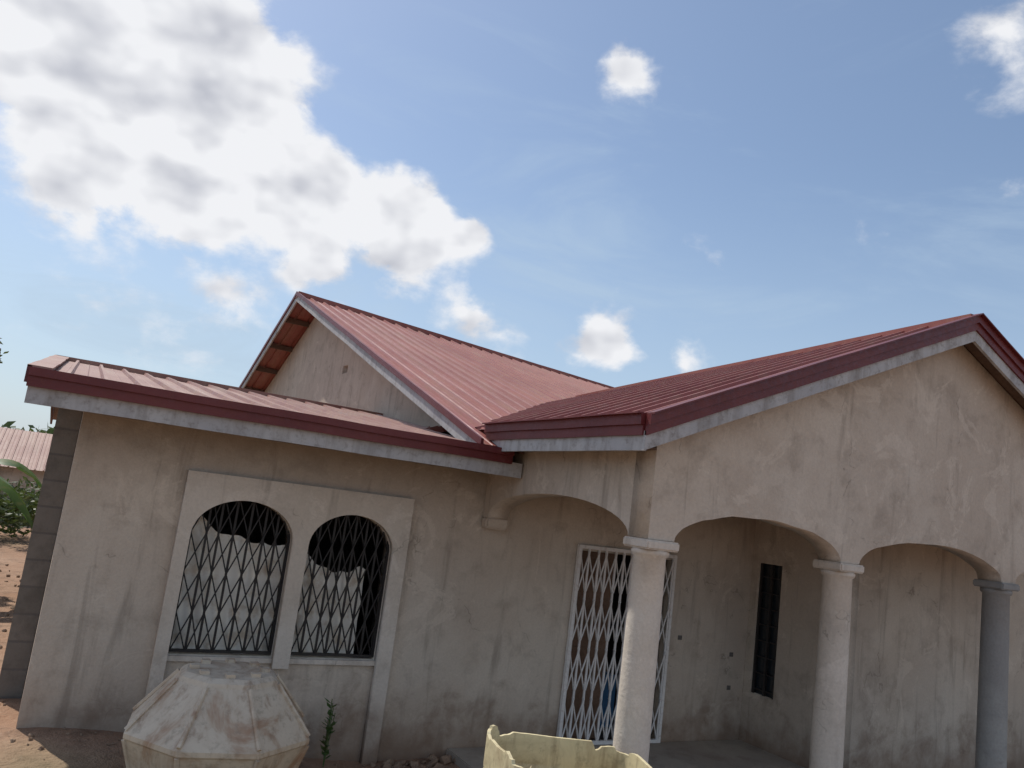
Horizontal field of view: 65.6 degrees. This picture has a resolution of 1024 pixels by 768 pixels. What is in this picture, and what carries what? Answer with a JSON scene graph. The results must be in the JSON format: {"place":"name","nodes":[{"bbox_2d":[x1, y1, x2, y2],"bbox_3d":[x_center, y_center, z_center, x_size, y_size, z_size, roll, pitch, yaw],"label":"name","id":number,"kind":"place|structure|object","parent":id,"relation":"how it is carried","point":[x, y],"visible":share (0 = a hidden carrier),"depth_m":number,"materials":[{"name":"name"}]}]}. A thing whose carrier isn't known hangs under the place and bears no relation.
{"place":"outdoors","nodes":[
{"label":"outdoors","id":0,"kind":"place"},
{"bbox_2d":[43,405,481,472],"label":"wing soffit","id":1,"kind":"structure","parent":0,"point":[259,438],"depth_m":7.23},
{"bbox_2d":[24,386,522,477],"bbox_3d":[-1.708,0.451,6.701,4.150,0.144,0.035,12,-10,-28],"label":"wing fascia board","id":2,"kind":"object","parent":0,"point":[71,401],"visible":0.88,"depth_m":6.48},
{"bbox_2d":[26,375,512,463],"bbox_3d":[-1.748,0.349,6.654,4.020,0.080,0.067,12,-10,-28],"label":"wing eave flashing","id":3,"kind":"object","parent":2,"relation":"attached to","point":[89,390],"visible":1,"depth_m":6.44,"materials":[{"name":"red metal"}]},
{"bbox_2d":[0,525,745,767],"bbox_3d":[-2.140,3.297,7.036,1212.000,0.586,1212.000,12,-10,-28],"label":"ground","id":4,"kind":"structure","parent":0,"point":[62,749],"depth_m":6.17,"materials":[{"name":"brown soil"}]},
{"bbox_2d":[0,338,8,362],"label":"tree","id":5,"kind":"object","parent":4,"relation":"on","point":[3,353],"visible":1,"depth_m":13.17,"materials":[{"name":"green plant"}]},
{"bbox_2d":[0,491,35,526],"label":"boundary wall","id":6,"kind":"structure","parent":4,"relation":"on","point":[9,507],"depth_m":22.20,"materials":[{"name":"concrete"}]},
{"bbox_2d":[0,476,40,536],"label":"bushes","id":7,"kind":"object","parent":4,"relation":"on","point":[15,518],"visible":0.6,"depth_m":18.22,"materials":[{"name":"green plant"}]},
{"bbox_2d":[0,459,41,527],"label":"banana plant","id":8,"kind":"object","parent":4,"relation":"on","point":[8,489],"visible":0.87,"depth_m":10.95,"materials":[{"name":"green plant"}]},
{"bbox_2d":[0,466,44,491],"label":"walls","id":9,"kind":"structure","parent":4,"relation":"on","point":[13,474],"depth_m":27.44,"materials":[{"name":"beige concrete"}]},
{"bbox_2d":[0,427,52,470],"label":"roof","id":10,"kind":"structure","parent":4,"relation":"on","point":[29,450],"depth_m":28.71,"materials":[{"name":"metal"}]},
{"bbox_2d":[1,421,53,433],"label":"distant treeline","id":11,"kind":"object","parent":4,"relation":"on","point":[8,424],"depth_m":113.92,"materials":[{"name":"green plant"}]},
{"bbox_2d":[0,408,82,698],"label":"unrendered blockwork","id":12,"kind":"object","parent":4,"relation":"on","point":[15,663],"visible":0.77,"depth_m":7.07,"materials":[{"name":"concrete"}]},
{"bbox_2d":[19,412,83,710],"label":"end wall","id":13,"kind":"structure","parent":4,"relation":"on","point":[52,555],"depth_m":7.10,"materials":[{"name":"beige concrete"}]},
{"bbox_2d":[53,360,523,454],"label":"wing roof sheets","id":14,"kind":"object","parent":13,"relation":"on","point":[171,384],"visible":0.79,"depth_m":8.52,"materials":[{"name":"red metal"}]},
{"bbox_2d":[24,365,31,381],"bbox_3d":[-4.572,-0.186,7.791,0.035,0.713,4.620,12,-10,-28],"label":"wing rake flashing","id":15,"kind":"object","parent":14,"relation":"attached to","point":[26,374],"visible":0.16,"depth_m":5.73,"materials":[{"name":"metal"}]},
{"bbox_2d":[27,355,68,369],"bbox_3d":[-4.509,-0.233,7.830,0.166,0.602,4.620,12,-10,-28],"label":"wing rake flashing top","id":16,"kind":"object","parent":14,"relation":"attached to","point":[52,362],"visible":0.98,"depth_m":6.80,"materials":[{"name":"metal"}]},
{"bbox_2d":[50,407,53,423],"bbox_3d":[-6.791,0.166,11.770,0.036,0.716,4.520,12,-10,-28],"label":"wing rake flashing","id":17,"kind":"object","parent":14,"relation":"attached to","point":[51,414],"visible":0.28,"depth_m":12.97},
{"bbox_2d":[53,407,58,419],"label":"wing rear roof sheets","id":18,"kind":"object","parent":14,"relation":"on","point":[55,412],"depth_m":13.18,"materials":[{"name":"red metal"}]},
{"bbox_2d":[59,355,382,414],"bbox_3d":[-3.790,0.087,10.854,4.300,0.075,0.304,12,-10,-28],"label":"wing ridge cap","id":19,"kind":"object","parent":14,"relation":"on","point":[142,372],"visible":0.43,"depth_m":10.50,"materials":[{"name":"red metal"}]},
{"bbox_2d":[28,366,514,455],"bbox_3d":[-1.733,0.282,6.654,4.020,0.065,0.092,12,-10,-28],"label":"wing eave flashing top","id":20,"kind":"object","parent":14,"relation":"attached to","point":[89,380],"visible":0.98,"depth_m":6.41,"materials":[{"name":"red metal"}]},
{"bbox_2d":[121,658,310,767],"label":"octagonal plastic tank","id":21,"kind":"object","parent":4,"relation":"on","point":[226,713],"visible":1,"depth_m":5.26,"materials":[{"name":"beige plastic"}]},
{"bbox_2d":[0,564,455,767],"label":"rubble","id":22,"kind":"object","parent":4,"relation":"on","point":[443,760],"visible":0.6,"depth_m":7.43,"materials":[{"name":"stone"}]},
{"bbox_2d":[203,501,382,653],"bbox_3d":[-3.396,2.339,9.808,3.650,3.100,0.100,12,-10,-28],"label":"room partition","id":23,"kind":"object","parent":4,"relation":"on","point":[324,543],"visible":0.07,"depth_m":10.36,"materials":[{"name":"black"}]},
{"bbox_2d":[320,698,336,766],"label":"weed plant","id":24,"kind":"object","parent":4,"relation":"on","point":[328,732],"visible":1,"depth_m":7.09,"materials":[{"name":"green plant"}]},
{"bbox_2d":[265,318,448,653],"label":"gable wall","id":25,"kind":"structure","parent":4,"relation":"on","point":[323,363],"depth_m":14.32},
{"bbox_2d":[244,318,309,391],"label":"overhang purlins","id":26,"kind":"object","parent":25,"relation":"attached to","point":[282,347],"visible":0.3,"depth_m":17.68,"materials":[{"name":"brown wood"}]},
{"bbox_2d":[241,298,296,387],"bbox_3d":[-6.691,0.168,19.605,0.037,3.252,9.090,12,-10,-28],"label":"rake board","id":27,"kind":"object","parent":26,"relation":"attached to","point":[289,311],"visible":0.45,"depth_m":17.39,"materials":[{"name":"wood"}]},
{"bbox_2d":[239,291,296,387],"bbox_3d":[-6.701,0.065,19.609,0.038,3.201,9.090,12,-10,-28],"label":"rake flashing","id":28,"kind":"object","parent":27,"relation":"attached to","point":[270,336],"visible":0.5,"depth_m":17.50,"materials":[{"name":"red metal"}]},
{"bbox_2d":[245,302,314,391],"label":"roof sheets","id":29,"kind":"object","parent":26,"relation":"on","point":[289,335],"visible":0.04,"depth_m":17.91,"materials":[{"name":"red metal"}]},
{"bbox_2d":[296,297,476,442],"bbox_3d":[-2.284,-0.532,11.697,0.038,3.250,9.070,12,-10,-28],"label":"rake board","id":30,"kind":"object","parent":26,"relation":"attached to","point":[449,426],"visible":0.69,"depth_m":9.90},
{"bbox_2d":[16,412,755,761],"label":"front wall","id":31,"kind":"structure","parent":4,"relation":"on","point":[480,640],"depth_m":7.79,"materials":[{"name":"beige paint"}]},
{"bbox_2d":[167,655,271,662],"bbox_3d":[-2.573,2.392,6.967,0.878,0.042,0.220,12,-10,-28],"label":"window sill","id":32,"kind":"structure","parent":31,"relation":"attached to","point":[198,658],"depth_m":6.85,"materials":[{"name":"beige concrete"}]},
{"bbox_2d":[168,501,290,653],"bbox_3d":[-2.465,1.682,7.055,0.892,1.362,0.044,12,-10,-28],"label":"window grille","id":33,"kind":"object","parent":31,"relation":"in","point":[243,650],"depth_m":7.04,"materials":[{"name":"black metal"}]},
{"bbox_2d":[144,470,414,764],"bbox_3d":[-2.067,2.372,7.117,2.102,2.927,0.078,12,-10,-28],"label":"window surround","id":34,"kind":"object","parent":31,"relation":"attached to","point":[305,512],"visible":1,"depth_m":7.23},
{"bbox_2d":[171,515,284,653],"bbox_3d":[-2.524,1.795,7.117,0.864,1.180,0.063,12,-10,-28],"label":"curtain","id":35,"kind":"object","parent":34,"relation":"hanging from","point":[218,574],"visible":0.67,"depth_m":7.08,"materials":[{"name":"grey fabric"}]},
{"bbox_2d":[290,554,364,655],"bbox_3d":[-1.744,2.092,7.513,0.642,0.921,0.080,12,-10,-28],"label":"curtain","id":36,"kind":"object","parent":34,"relation":"hanging from","point":[313,615],"visible":0.52,"depth_m":7.50,"materials":[{"name":"white fabric"}]},
{"bbox_2d":[289,658,374,665],"bbox_3d":[-1.709,2.579,7.432,0.823,0.042,0.220,12,-10,-28],"label":"window sill","id":37,"kind":"structure","parent":31,"relation":"attached to","point":[333,662],"depth_m":7.33,"materials":[{"name":"grey concrete"}]},
{"bbox_2d":[291,515,388,656],"bbox_3d":[-1.600,1.869,7.520,0.832,1.362,0.044,12,-10,-28],"label":"window grille","id":38,"kind":"object","parent":31,"relation":"in","point":[371,578],"depth_m":7.51,"materials":[{"name":"black metal"}]},
{"bbox_2d":[481,517,507,529],"bbox_3d":[-0.178,1.439,8.218,0.260,0.120,0.128,12,-10,-28],"label":"arch corbel","id":39,"kind":"object","parent":31,"relation":"attached to","point":[494,523],"visible":0.99,"depth_m":8.16,"materials":[{"name":"beige concrete"}]},
{"bbox_2d":[483,451,636,532],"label":"porch side arch","id":40,"kind":"structure","parent":39,"relation":"on","point":[604,479],"depth_m":6.97,"materials":[{"name":"beige concrete"}]},
{"bbox_2d":[562,550,614,738],"bbox_3d":[0.794,2.910,8.915,0.680,2.035,0.055,12,-10,-28],"label":"timber door","id":41,"kind":"structure","parent":31,"relation":"attached to","point":[584,646],"depth_m":8.93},
{"bbox_2d":[556,544,677,744],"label":"security gate","id":42,"kind":"structure","parent":31,"relation":"attached to","point":[580,633],"depth_m":8.76,"materials":[{"name":"white metal"}]},
{"bbox_2d":[678,635,732,689],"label":"socket boxes","id":43,"kind":"object","parent":31,"relation":"attached to","point":[730,655],"visible":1,"depth_m":9.65,"materials":[{"name":"black plastic"}]},
{"bbox_2d":[483,725,651,767],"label":"cut open plastic container","id":44,"kind":"object","parent":4,"relation":"on","point":[518,750],"visible":1,"depth_m":5.30,"materials":[{"name":"beige plastic"}]},
{"bbox_2d":[446,740,804,767],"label":"porch floor","id":45,"kind":"structure","parent":4,"relation":"on","point":[716,754],"depth_m":8.73,"materials":[{"name":"grey concrete"}]},
{"bbox_2d":[613,547,668,762],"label":"porch column","id":46,"kind":"structure","parent":45,"relation":"on","point":[633,724],"depth_m":5.82,"materials":[{"name":"beige concrete"}]},
{"bbox_2d":[623,536,678,552],"bbox_3d":[1.055,1.216,6.038,0.310,0.072,0.310,12,-10,-28],"label":"column capital","id":47,"kind":"object","parent":46,"relation":"on","point":[651,544],"visible":0.99,"depth_m":5.92,"materials":[{"name":"beige concrete"}]},
{"bbox_2d":[809,568,855,767],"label":"porch column","id":48,"kind":"structure","parent":45,"relation":"on","point":[828,721],"depth_m":6.79,"materials":[{"name":"beige concrete"}]},
{"bbox_2d":[813,559,863,573],"bbox_3d":[2.881,1.611,7.021,0.310,0.072,0.310,12,-10,-28],"label":"column capital","id":49,"kind":"object","parent":48,"relation":"on","point":[839,566],"visible":0.99,"depth_m":6.91,"materials":[{"name":"beige concrete"}]},
{"bbox_2d":[975,587,1012,767],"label":"porch column","id":50,"kind":"structure","parent":45,"relation":"on","point":[991,727],"depth_m":7.91,"materials":[{"name":"concrete"}]},
{"bbox_2d":[973,579,1019,591],"bbox_3d":[4.956,2.060,8.138,0.310,0.072,0.310,12,-10,-28],"label":"column capital","id":51,"kind":"object","parent":50,"relation":"on","point":[996,585],"visible":0.98,"depth_m":8.03,"materials":[{"name":"concrete"}]},
{"bbox_2d":[739,519,860,767],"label":"porch bay side wall","id":52,"kind":"structure","parent":4,"relation":"on","point":[780,724],"depth_m":9.27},
{"bbox_2d":[751,563,782,699],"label":"bay window bars","id":53,"kind":"object","parent":52,"relation":"attached to","point":[766,658],"visible":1,"depth_m":9.66,"materials":[{"name":"black metal"}]},
{"bbox_2d":[755,563,780,697],"bbox_3d":[3.139,2.985,9.662,0.020,1.570,0.380,12,-10,-28],"label":"bay window glass","id":54,"kind":"object","parent":52,"relation":"in","point":[763,630],"visible":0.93,"depth_m":9.68,"materials":[{"name":"black glass"}]},
{"bbox_2d":[849,543,1023,767],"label":"porch bay front wall","id":55,"kind":"structure","parent":4,"relation":"on","point":[915,686],"depth_m":9.31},
{"bbox_2d":[426,323,944,431],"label":"porch roof sheets","id":56,"kind":"object","parent":55,"relation":"on","point":[651,396],"visible":0.58,"depth_m":7.86,"materials":[{"name":"red metal"}]},
{"bbox_2d":[482,411,646,424],"bbox_3d":[0.340,0.300,6.737,0.092,0.017,2.450,12,-10,-28],"label":"porch eave flashing cap","id":57,"kind":"object","parent":56,"relation":"attached to","point":[584,416],"visible":0.74,"depth_m":6.42,"materials":[{"name":"red metal"}]},
{"bbox_2d":[485,424,644,439],"bbox_3d":[0.350,0.421,6.731,0.036,0.078,2.450,12,-10,-28],"label":"porch eave flashing","id":58,"kind":"object","parent":56,"relation":"attached to","point":[623,430],"visible":0.97,"depth_m":6.46,"materials":[{"name":"red metal"}]},
{"bbox_2d":[484,413,646,432],"bbox_3d":[0.350,0.346,6.738,0.057,0.079,2.450,12,-10,-28],"label":"porch eave flashing","id":59,"kind":"object","parent":56,"relation":"attached to","point":[625,419],"visible":0.97,"depth_m":6.43,"materials":[{"name":"red metal"}]},
{"bbox_2d":[490,435,645,451],"bbox_3d":[0.355,0.499,6.728,0.033,0.143,2.450,12,-10,-28],"label":"porch eave board","id":60,"kind":"object","parent":56,"relation":"attached to","point":[618,443],"visible":0.77,"depth_m":6.41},
{"bbox_2d":[576,314,973,396],"bbox_3d":[2.555,-0.117,11.069,0.207,0.490,7.860,12,-10,-28],"label":"porch ridge cap","id":61,"kind":"object","parent":56,"relation":"on","point":[913,327],"visible":0.29,"depth_m":9.20,"materials":[{"name":"red metal"}]},
{"bbox_2d":[642,331,974,449],"bbox_3d":[2.697,-0.040,6.661,3.830,1.770,0.036,12,-10,-28],"label":"porch rake board","id":62,"kind":"object","parent":56,"relation":"attached to","point":[652,440],"visible":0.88,"depth_m":6.40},
{"bbox_2d":[645,315,979,434],"bbox_3d":[2.715,-0.115,6.659,3.830,1.704,0.041,12,-10,-28],"label":"porch rake flashing","id":63,"kind":"object","parent":56,"relation":"attached to","point":[719,407],"visible":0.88,"depth_m":6.40,"materials":[{"name":"red metal"}]},
{"bbox_2d":[647,313,983,413],"bbox_3d":[2.743,-0.233,6.654,3.830,1.641,0.096,12,-10,-28],"label":"porch rake flashing cap","id":64,"kind":"object","parent":56,"relation":"attached to","point":[790,371],"visible":1,"depth_m":6.40,"materials":[{"name":"red metal"}]},
{"bbox_2d":[965,342,1023,407],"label":"porch rake soffit","id":65,"kind":"structure","parent":56,"relation":"attached to","point":[985,362],"depth_m":8.08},
{"bbox_2d":[973,331,1023,397],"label":"porch rake board","id":66,"kind":"object","parent":56,"relation":"attached to","point":[998,363],"visible":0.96,"depth_m":7.83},
{"bbox_2d":[976,315,1023,382],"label":"porch rake flashing","id":67,"kind":"object","parent":56,"relation":"attached to","point":[999,352],"visible":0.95,"depth_m":7.82,"materials":[{"name":"metal"}]},
{"bbox_2d":[981,314,1023,363],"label":"porch rake flashing cap","id":68,"kind":"object","parent":56,"relation":"attached to","point":[1001,336],"visible":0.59,"depth_m":7.79,"materials":[{"name":"red metal"}]},
{"bbox_2d":[307,298,608,445],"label":"roof sheets","id":69,"kind":"object","parent":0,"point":[471,387],"visible":0.26,"depth_m":12.52,"materials":[{"name":"red metal"}]},
{"bbox_2d":[294,291,613,387],"bbox_3d":[0.539,-0.389,18.465,11.300,0.783,0.346,12,-10,-28],"label":"ridge cap","id":70,"kind":"object","parent":69,"relation":"on","point":[346,307],"visible":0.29,"depth_m":17.09,"materials":[{"name":"red metal"}]},
{"bbox_2d":[296,291,483,443],"bbox_3d":[-2.288,-0.635,11.693,0.036,3.199,9.090,12,-10,-28],"label":"rake flashing","id":71,"kind":"object","parent":70,"relation":"attached to","point":[457,422],"visible":0.99,"depth_m":9.56,"materials":[{"name":"metal"}]},
{"bbox_2d":[0,0,1023,431],"label":"sky","id":72,"kind":"structure","parent":0,"point":[614,193],"materials":[{"name":"blue"}]},
{"bbox_2d":[599,671,615,726],"bbox_3d":[0.888,3.771,9.543,0.650,0.600,0.300,12,-10,-28],"label":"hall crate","id":73,"kind":"object","parent":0,"point":[605,698],"visible":0.06,"depth_m":9.52,"materials":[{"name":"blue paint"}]},
{"bbox_2d":[599,690,616,737],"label":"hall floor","id":74,"kind":"structure","parent":0,"point":[609,735],"depth_m":9.48,"materials":[{"name":"grey concrete"}]},
{"bbox_2d":[583,550,630,689],"bbox_3d":[0.172,2.919,11.172,3.610,3.300,0.100,12,-10,-28],"label":"hall partition","id":75,"kind":"object","parent":74,"relation":"on","point":[614,610],"visible":0.07,"depth_m":11.85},
{"bbox_2d":[628,345,1023,583],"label":"porch gable wall","id":76,"kind":"structure","parent":0,"point":[928,450],"depth_m":7.17,"materials":[{"name":"beige concrete"}]},
{"bbox_2d":[963,345,1023,409],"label":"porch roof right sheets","id":77,"kind":"object","parent":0,"point":[993,377],"depth_m":8.30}
]}

